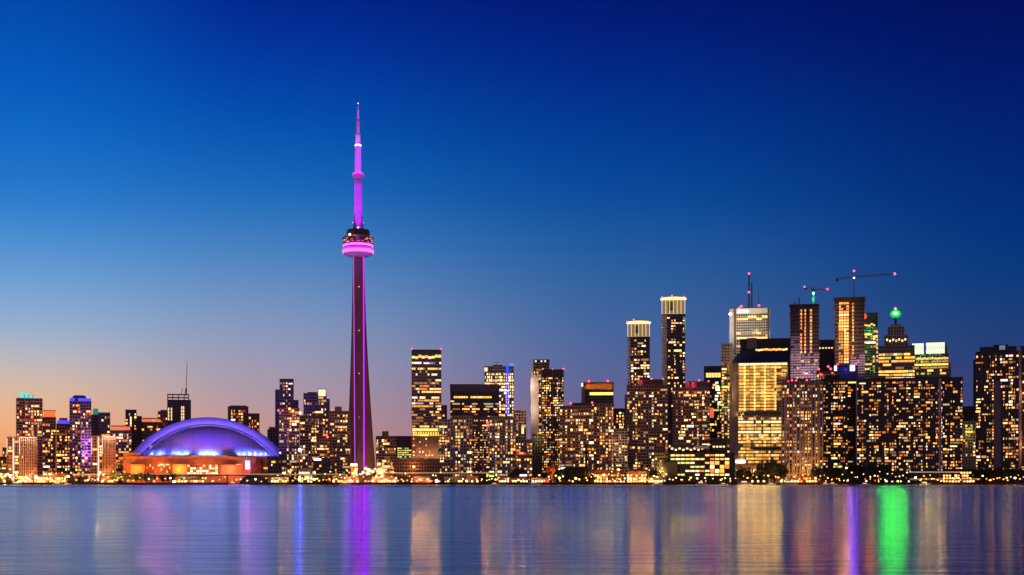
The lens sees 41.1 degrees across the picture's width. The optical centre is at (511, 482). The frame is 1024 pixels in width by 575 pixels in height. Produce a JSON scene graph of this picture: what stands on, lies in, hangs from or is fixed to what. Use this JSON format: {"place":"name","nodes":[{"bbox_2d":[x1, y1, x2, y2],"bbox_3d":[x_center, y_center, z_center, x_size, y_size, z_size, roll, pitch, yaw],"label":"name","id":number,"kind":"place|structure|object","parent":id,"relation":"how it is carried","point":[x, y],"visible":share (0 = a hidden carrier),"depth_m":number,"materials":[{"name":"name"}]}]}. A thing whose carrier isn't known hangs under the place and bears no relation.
{"place":"outdoors","nodes":[
{"label":"outdoors","id":0,"kind":"place"},
{"bbox_2d":[0,456,6,482],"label":"apartment block","id":1,"kind":"structure","parent":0,"point":[3,464],"depth_m":1901.22,"materials":[{"name":"brown"}]},
{"bbox_2d":[6,437,36,482],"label":"apartment tower","id":2,"kind":"structure","parent":0,"point":[22,456],"depth_m":1869.44,"materials":[{"name":"grey"}]},
{"bbox_2d":[16,392,42,474],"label":"condo tower","id":3,"kind":"structure","parent":0,"point":[29,415],"depth_m":1961.00,"materials":[{"name":"brown"}]},
{"bbox_2d":[49,473,65,482],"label":"pavilion","id":4,"kind":"structure","parent":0,"point":[60,476],"depth_m":1829.97,"materials":[{"name":"yellow"}]},
{"bbox_2d":[56,418,68,482],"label":"condo tower","id":5,"kind":"structure","parent":0,"point":[62,445],"depth_m":2004.64,"materials":[{"name":"brown"}]},
{"bbox_2d":[69,395,91,482],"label":"condo tower","id":6,"kind":"structure","parent":0,"point":[80,410],"depth_m":1978.63,"materials":[{"name":"grey"}]},
{"bbox_2d":[81,427,90,482],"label":"condo tower","id":7,"kind":"structure","parent":0,"point":[85,450],"depth_m":1899.74,"materials":[{"name":"purple glass"}]},
{"bbox_2d":[91,409,97,435],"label":"condo tower","id":8,"kind":"structure","parent":0,"point":[94,423],"depth_m":2080.74,"materials":[{"name":"grey"}]},
{"bbox_2d":[91,436,115,482],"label":"apartment tower","id":9,"kind":"structure","parent":0,"point":[103,454],"depth_m":1871.65,"materials":[{"name":"brown"}]},
{"bbox_2d":[98,412,110,435],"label":"condo tower","id":10,"kind":"structure","parent":0,"point":[104,419],"depth_m":2049.69,"materials":[{"name":"grey"}]},
{"bbox_2d":[110,425,131,482],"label":"condo tower","id":11,"kind":"structure","parent":0,"point":[123,434],"depth_m":1985.07,"materials":[{"name":"brown"}]},
{"bbox_2d":[125,410,141,450],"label":"condo tower","id":12,"kind":"structure","parent":0,"point":[133,420],"depth_m":2121.42,"materials":[{"name":"grey"}]},
{"bbox_2d":[142,418,161,455],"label":"condo tower","id":13,"kind":"structure","parent":0,"point":[149,427],"depth_m":2129.13,"materials":[{"name":"brown"}]},
{"bbox_2d":[158,410,167,438],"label":"condo tower","id":14,"kind":"structure","parent":0,"point":[163,415],"depth_m":2160.25,"materials":[{"name":"grey"}]},
{"bbox_2d":[167,372,190,455],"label":"office tower","id":15,"kind":"structure","parent":0,"point":[178,410],"depth_m":2200.02,"materials":[{"name":"grey glass"}]},
{"bbox_2d":[228,405,248,432],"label":"condo tower","id":16,"kind":"structure","parent":0,"point":[238,413],"depth_m":2250.14,"materials":[{"name":"brown"}]},
{"bbox_2d":[248,413,259,441],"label":"condo tower","id":17,"kind":"structure","parent":0,"point":[253,420],"depth_m":2239.87,"materials":[{"name":"grey"}]},
{"bbox_2d":[240,476,267,482],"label":"quay hall","id":18,"kind":"structure","parent":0,"point":[251,479],"depth_m":1812.95,"materials":[{"name":"black"}]},
{"bbox_2d":[267,427,274,443],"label":"apartment block","id":19,"kind":"structure","parent":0,"point":[271,433],"depth_m":2259.68,"materials":[{"name":"grey"}]},
{"bbox_2d":[267,456,286,476],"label":"building","id":20,"kind":"structure","parent":0,"point":[277,464],"depth_m":1879.80,"materials":[{"name":"grey"}]},
{"bbox_2d":[267,477,287,482],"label":"pavilion","id":21,"kind":"structure","parent":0,"point":[276,480],"depth_m":1811.54,"materials":[{"name":"glass"}]},
{"bbox_2d":[275,379,298,447],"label":"condo tower","id":22,"kind":"structure","parent":0,"point":[284,395],"depth_m":2119.72,"materials":[{"name":"grey"}]},
{"bbox_2d":[277,408,300,482],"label":"condo tower","id":23,"kind":"structure","parent":0,"point":[289,434],"depth_m":1960.09,"materials":[{"name":"grey"}]},
{"bbox_2d":[299,415,328,467],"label":"condo tower","id":24,"kind":"structure","parent":0,"point":[312,428],"depth_m":1984.15,"materials":[{"name":"grey"}]},
{"bbox_2d":[303,389,329,435],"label":"office tower","id":25,"kind":"structure","parent":0,"point":[316,403],"depth_m":2080.32,"materials":[{"name":"grey"}]},
{"bbox_2d":[313,458,330,482],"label":"building","id":26,"kind":"structure","parent":0,"point":[321,465],"depth_m":1869.91,"materials":[{"name":"grey"}]},
{"bbox_2d":[316,438,329,457],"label":"apartment block","id":27,"kind":"structure","parent":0,"point":[323,447],"depth_m":1929.86,"materials":[{"name":"brown"}]},
{"bbox_2d":[329,406,350,482],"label":"condo tower","id":28,"kind":"structure","parent":0,"point":[339,431],"depth_m":1954.93,"materials":[{"name":"brown"}]},
{"bbox_2d":[331,476,358,482],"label":"pavilion","id":29,"kind":"structure","parent":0,"point":[342,479],"depth_m":1813.53,"materials":[{"name":"orange"}]},
{"bbox_2d":[372,477,395,482],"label":"pavilion","id":30,"kind":"structure","parent":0,"point":[379,479],"depth_m":1813.80,"materials":[{"name":"yellow"}]},
{"bbox_2d":[376,431,395,476],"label":"apartment block","id":31,"kind":"structure","parent":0,"point":[385,449],"depth_m":1989.81,"materials":[{"name":"brown"}]},
{"bbox_2d":[396,436,410,458],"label":"glass building","id":32,"kind":"structure","parent":0,"point":[403,447],"depth_m":2059.91,"materials":[{"name":"grey"}]},
{"bbox_2d":[394,459,439,482],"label":"building","id":33,"kind":"structure","parent":0,"point":[416,465],"depth_m":1889.86,"materials":[{"name":"brown"}]},
{"bbox_2d":[413,476,431,482],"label":"pavilion","id":34,"kind":"structure","parent":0,"point":[423,479],"depth_m":1813.84,"materials":[{"name":"orange"}]},
{"bbox_2d":[411,348,441,458],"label":"office tower","id":35,"kind":"structure","parent":0,"point":[426,393],"depth_m":2039.44,"materials":[{"name":"grey glass"}]},
{"bbox_2d":[412,355,440,455],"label":"windows","id":36,"kind":"structure","parent":35,"relation":"in","point":[426,356],"depth_m":2039.22,"materials":[{"name":"yellow glass"}]},
{"bbox_2d":[438,419,453,482],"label":"apartment tower","id":37,"kind":"structure","parent":0,"point":[445,442],"depth_m":1949.66,"materials":[{"name":"brown"}]},
{"bbox_2d":[444,477,465,482],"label":"pavilion","id":38,"kind":"structure","parent":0,"point":[455,479],"depth_m":1814.00,"materials":[{"name":"brown"}]},
{"bbox_2d":[452,416,471,476],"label":"condo tower","id":39,"kind":"structure","parent":0,"point":[462,444],"depth_m":1959.76,"materials":[{"name":"grey"}]},
{"bbox_2d":[450,384,499,418],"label":"office tower","id":40,"kind":"structure","parent":0,"point":[477,400],"depth_m":2089.70,"materials":[{"name":"grey glass"}]},
{"bbox_2d":[472,417,488,482],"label":"condo tower","id":41,"kind":"structure","parent":0,"point":[480,444],"depth_m":1974.95,"materials":[{"name":"brown"}]},
{"bbox_2d":[482,473,496,482],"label":"quay hall","id":42,"kind":"structure","parent":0,"point":[493,476],"depth_m":1836.00,"materials":[{"name":"grey"}]},
{"bbox_2d":[484,362,513,415],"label":"office tower","id":43,"kind":"structure","parent":0,"point":[502,376],"depth_m":2199.97,"materials":[{"name":"grey glass"}]},
{"bbox_2d":[489,416,515,482],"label":"condo tower","id":44,"kind":"structure","parent":0,"point":[502,445],"depth_m":1949.92,"materials":[{"name":"grey"}]},
{"bbox_2d":[0,485,1023,574],"bbox_3d":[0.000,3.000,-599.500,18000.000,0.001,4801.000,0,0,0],"label":"lake water","id":45,"kind":"structure","parent":0,"point":[512,530],"depth_m":85.21,"materials":[{"name":"blue liquid"}]},
{"bbox_2d":[0,483,1023,484],"bbox_3d":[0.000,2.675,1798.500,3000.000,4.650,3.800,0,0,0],"label":"quay wall","id":46,"kind":"structure","parent":45,"relation":"in","point":[500,483],"depth_m":1797.00,"materials":[{"name":"concrete"}]},
{"bbox_2d":[0,0,1023,467],"label":"sky","id":47,"kind":"structure","parent":0,"point":[177,181],"materials":[{"name":"blue"}]},
{"bbox_2d":[498,478,527,482],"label":"pavilion","id":48,"kind":"structure","parent":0,"point":[503,480],"depth_m":1811.99,"materials":[{"name":"yellow"}]},
{"bbox_2d":[509,469,528,482],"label":"quay hall","id":49,"kind":"structure","parent":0,"point":[518,473],"depth_m":1842.05,"materials":[{"name":"grey"}]},
{"bbox_2d":[513,410,526,438],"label":"apartment tower","id":50,"kind":"structure","parent":0,"point":[521,416],"depth_m":2129.99,"materials":[{"name":"grey"}]},
{"bbox_2d":[516,439,532,482],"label":"apartment block","id":51,"kind":"structure","parent":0,"point":[524,454],"depth_m":1954.91,"materials":[{"name":"stone"}]},
{"bbox_2d":[531,359,549,438],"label":"condo tower","id":52,"kind":"structure","parent":0,"point":[538,365],"depth_m":2119.13,"materials":[{"name":"grey"}]},
{"bbox_2d":[542,368,563,482],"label":"condo tower","id":53,"kind":"structure","parent":0,"point":[552,391],"depth_m":1990.02,"materials":[{"name":"brown"}]},
{"bbox_2d":[542,414,559,472],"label":"windows","id":54,"kind":"structure","parent":53,"relation":"in","point":[546,414],"depth_m":1990.03,"materials":[{"name":"yellow glass"}]},
{"bbox_2d":[556,467,593,482],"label":"quay hall","id":55,"kind":"structure","parent":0,"point":[582,469],"depth_m":1851.02,"materials":[{"name":"black"}]},
{"bbox_2d":[559,402,593,471],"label":"condo tower","id":56,"kind":"structure","parent":0,"point":[576,431],"depth_m":1899.89,"materials":[{"name":"brown"}]},
{"bbox_2d":[581,380,613,404],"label":"office tower","id":57,"kind":"structure","parent":0,"point":[598,392],"depth_m":2159.41,"materials":[{"name":"grey"}]},
{"bbox_2d":[593,403,613,469],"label":"condo tower","id":58,"kind":"structure","parent":0,"point":[603,436],"depth_m":1914.76,"materials":[{"name":"brown"}]},
{"bbox_2d":[594,470,625,482],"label":"pavilion","id":59,"kind":"structure","parent":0,"point":[598,473],"depth_m":1842.08,"materials":[{"name":"yellow"}]},
{"bbox_2d":[614,408,624,428],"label":"apartment tower","id":60,"kind":"structure","parent":0,"point":[619,418],"depth_m":2179.96,"materials":[{"name":"grey"}]},
{"bbox_2d":[614,428,627,482],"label":"apartment block","id":61,"kind":"structure","parent":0,"point":[620,449],"depth_m":1959.76,"materials":[{"name":"stone"}]},
{"bbox_2d":[627,469,646,482],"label":"pavilion","id":62,"kind":"structure","parent":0,"point":[640,473],"depth_m":1826.13,"materials":[{"name":"yellow"}]},
{"bbox_2d":[626,319,650,384],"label":"condo tower","id":63,"kind":"structure","parent":0,"point":[638,353],"depth_m":2330.03,"materials":[{"name":"grey glass"}]},
{"bbox_2d":[625,378,667,470],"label":"condo tower","id":64,"kind":"structure","parent":0,"point":[646,412],"depth_m":1990.11,"materials":[{"name":"brown"}]},
{"bbox_2d":[668,392,672,451],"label":"condo tower","id":65,"kind":"structure","parent":0,"point":[670,419],"depth_m":2029.83,"materials":[{"name":"grey"}]},
{"bbox_2d":[660,295,685,391],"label":"condo tower","id":66,"kind":"structure","parent":0,"point":[673,322],"depth_m":2349.98,"materials":[{"name":"grey"}]},
{"bbox_2d":[672,380,709,451],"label":"condo tower","id":67,"kind":"structure","parent":0,"point":[691,412],"depth_m":1984.78,"materials":[{"name":"brown"}]},
{"bbox_2d":[663,438,734,482],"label":"glass building","id":68,"kind":"structure","parent":0,"point":[685,463],"depth_m":1849.86,"materials":[{"name":"grey"}]},
{"bbox_2d":[704,366,720,451],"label":"office tower","id":69,"kind":"structure","parent":0,"point":[712,374],"depth_m":2279.42,"materials":[{"name":"grey glass"}]},
{"bbox_2d":[729,273,769,359],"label":"office tower","id":70,"kind":"structure","parent":0,"point":[749,322],"depth_m":2751.09,"materials":[{"name":"stone"}]},
{"bbox_2d":[740,338,789,380],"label":"office block","id":71,"kind":"structure","parent":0,"point":[762,345],"depth_m":2599.44,"materials":[{"name":"grey"}]},
{"bbox_2d":[781,378,822,482],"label":"condo tower","id":72,"kind":"structure","parent":0,"point":[802,426],"depth_m":1879.06,"materials":[{"name":"brown"}]},
{"bbox_2d":[782,434,821,475],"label":"windows","id":73,"kind":"structure","parent":72,"relation":"in","point":[801,434],"depth_m":1879.99,"materials":[{"name":"yellow glass"}]},
{"bbox_2d":[789,297,820,380],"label":"unfinished tower","id":74,"kind":"structure","parent":0,"point":[804,331],"depth_m":2339.41,"materials":[{"name":"grey"}]},
{"bbox_2d":[819,340,834,370],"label":"office block","id":75,"kind":"structure","parent":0,"point":[826,352],"depth_m":2650.39,"materials":[{"name":"grey glass"}]},
{"bbox_2d":[816,365,837,380],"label":"apartment block","id":76,"kind":"structure","parent":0,"point":[820,375],"depth_m":2121.17,"materials":[{"name":"grey"}]},
{"bbox_2d":[821,375,847,482],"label":"condo tower","id":77,"kind":"structure","parent":0,"point":[835,420],"depth_m":1924.66,"materials":[{"name":"grey"}]},
{"bbox_2d":[834,363,857,379],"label":"office block","id":78,"kind":"structure","parent":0,"point":[849,371],"depth_m":2179.73,"materials":[{"name":"blue glass"}]},
{"bbox_2d":[834,296,865,378],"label":"unfinished tower","id":79,"kind":"structure","parent":0,"point":[849,324],"depth_m":2329.53,"materials":[{"name":"brown"}]},
{"bbox_2d":[835,270,895,295],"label":"tower crane","id":80,"kind":"object","parent":79,"relation":"on","point":[853,277],"visible":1,"depth_m":2331.66,"materials":[{"name":"metal"}]},
{"bbox_2d":[864,312,877,378],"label":"office tower","id":81,"kind":"structure","parent":0,"point":[871,347],"depth_m":2479.09,"materials":[{"name":"glass"}]},
{"bbox_2d":[856,375,896,482],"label":"condo tower","id":82,"kind":"structure","parent":0,"point":[876,418],"depth_m":1914.79,"materials":[{"name":"grey"}]},
{"bbox_2d":[857,437,895,470],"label":"windows","id":83,"kind":"structure","parent":82,"relation":"in","point":[872,437],"depth_m":1914.26,"materials":[{"name":"yellow glass"}]},
{"bbox_2d":[878,307,914,377],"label":"office tower","id":84,"kind":"structure","parent":0,"point":[896,355],"depth_m":2422.32,"materials":[{"name":"glass"}]},
{"bbox_2d":[897,376,942,482],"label":"condo tower","id":85,"kind":"structure","parent":0,"point":[920,424],"depth_m":1904.41,"materials":[{"name":"grey"}]},
{"bbox_2d":[897,425,942,470],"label":"windows","id":86,"kind":"structure","parent":85,"relation":"in","point":[916,425],"depth_m":1904.94,"materials":[{"name":"yellow"}]},
{"bbox_2d":[912,342,950,377],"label":"office tower","id":87,"kind":"structure","parent":0,"point":[933,360],"depth_m":2459.36,"materials":[{"name":"yellow"}]},
{"bbox_2d":[943,377,962,468],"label":"condo tower","id":88,"kind":"structure","parent":0,"point":[952,422],"depth_m":1924.57,"materials":[{"name":"grey"}]},
{"bbox_2d":[943,469,974,482],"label":"pavilion","id":89,"kind":"structure","parent":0,"point":[965,472],"depth_m":1842.44,"materials":[{"name":"yellow"}]},
{"bbox_2d":[973,344,1018,482],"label":"condo tower","id":90,"kind":"structure","parent":0,"point":[996,393],"depth_m":1929.54,"materials":[{"name":"grey"}]},
{"bbox_2d":[976,407,1017,468],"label":"windows","id":91,"kind":"structure","parent":90,"relation":"in","point":[987,407],"depth_m":1925.98,"materials":[{"name":"yellow glass"}]},
{"bbox_2d":[998,466,1011,482],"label":"tree","id":92,"kind":"object","parent":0,"point":[1005,471],"visible":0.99,"depth_m":1810.47,"materials":[{"name":"green plant"}]},
{"bbox_2d":[1019,346,1023,482],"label":"condo tower","id":93,"kind":"structure","parent":0,"point":[1021,406],"depth_m":1953.29,"materials":[{"name":"grey"}]},
{"label":"ground","id":94,"kind":"structure","parent":0,"visible":0},
{"bbox_2d":[33,475,48,482],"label":"pavilion","id":95,"kind":"structure","parent":94,"relation":"on","point":[42,478],"depth_m":1811.56,"materials":[{"name":"yellow"}]},
{"bbox_2d":[43,410,55,482],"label":"condo tower","id":96,"kind":"structure","parent":94,"relation":"on","point":[49,441],"depth_m":1990.16,"materials":[{"name":"brown glass"}]},
{"bbox_2d":[174,476,204,482],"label":"pavilion","id":97,"kind":"structure","parent":94,"relation":"on","point":[193,479],"depth_m":1813.68,"materials":[{"name":"yellow"}]},
{"bbox_2d":[123,417,278,482],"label":"domed stadium","id":98,"kind":"object","parent":94,"relation":"on","point":[224,450],"visible":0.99,"depth_m":1912.65,"materials":[{"name":"metal"}]},
{"bbox_2d":[72,474,345,482],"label":"elevated road","id":99,"kind":"structure","parent":94,"relation":"on","point":[227,475],"depth_m":1822.00,"materials":[{"name":"grey concrete"}]},
{"bbox_2d":[298,468,312,482],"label":"pavilion","id":100,"kind":"structure","parent":94,"relation":"on","point":[306,471],"depth_m":1845.99,"materials":[{"name":"glass"}]},
{"bbox_2d":[342,103,375,482],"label":"needle tower","id":101,"kind":"structure","parent":94,"relation":"on","point":[358,240],"depth_m":2023.05,"materials":[{"name":"concrete"}]},
{"bbox_2d":[385,473,489,482],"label":"elevated road","id":102,"kind":"structure","parent":94,"relation":"on","point":[437,474],"depth_m":1824.00,"materials":[{"name":"grey concrete"}]},
{"bbox_2d":[532,433,541,477],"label":"building","id":103,"kind":"structure","parent":94,"relation":"on","point":[537,454],"depth_m":2010.01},
{"bbox_2d":[654,453,666,482],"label":"building","id":104,"kind":"structure","parent":94,"relation":"on","point":[660,458],"depth_m":1862.05,"materials":[{"name":"brown"}]},
{"bbox_2d":[721,344,732,451],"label":"office tower","id":105,"kind":"structure","parent":94,"relation":"on","point":[726,386],"depth_m":1984.91,"materials":[{"name":"glass"}]},
{"bbox_2d":[734,479,764,482],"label":"pavilion","id":106,"kind":"structure","parent":94,"relation":"on","point":[752,480],"depth_m":1811.60,"materials":[{"name":"brown"}]},
{"bbox_2d":[732,352,787,482],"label":"office building","id":107,"kind":"structure","parent":94,"relation":"on","point":[758,379],"depth_m":1959.62,"materials":[{"name":"yellow glass"}]},
{"bbox_2d":[738,389,780,470],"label":"windows","id":108,"kind":"structure","parent":107,"relation":"in","point":[752,399],"depth_m":1958.70,"materials":[{"name":"yellow glass"}]},
{"bbox_2d":[764,460,783,482],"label":"tree","id":109,"kind":"object","parent":94,"relation":"on","point":[776,465],"visible":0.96,"depth_m":1826.77,"materials":[{"name":"green plant"}]},
{"bbox_2d":[799,475,817,482],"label":"pavilion","id":110,"kind":"structure","parent":94,"relation":"on","point":[810,478],"depth_m":1815.73,"materials":[{"name":"yellow"}]},
{"bbox_2d":[848,380,855,482],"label":"condo tower","id":111,"kind":"structure","parent":94,"relation":"on","point":[851,420],"depth_m":1949.28,"materials":[{"name":"grey"}]},
{"bbox_2d":[867,463,886,482],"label":"tree","id":112,"kind":"object","parent":94,"relation":"on","point":[884,470],"visible":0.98,"depth_m":1825.49,"materials":[{"name":"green plant"}]},
{"bbox_2d":[908,472,961,482],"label":"elevated road","id":113,"kind":"structure","parent":94,"relation":"on","point":[935,473],"depth_m":1822.00,"materials":[{"name":"concrete"}]},
{"bbox_2d":[908,479,979,482],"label":"elevated road","id":114,"kind":"structure","parent":94,"relation":"on","point":[935,480],"depth_m":1812.00,"materials":[{"name":"grey concrete"}]},
{"bbox_2d":[963,406,972,420],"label":"apartment block","id":115,"kind":"structure","parent":94,"relation":"on","point":[967,413],"depth_m":1959.82,"materials":[{"name":"grey"}]},
{"bbox_2d":[962,421,975,482],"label":"apartment block","id":116,"kind":"structure","parent":94,"relation":"on","point":[969,444],"depth_m":1914.83,"materials":[{"name":"grey"}]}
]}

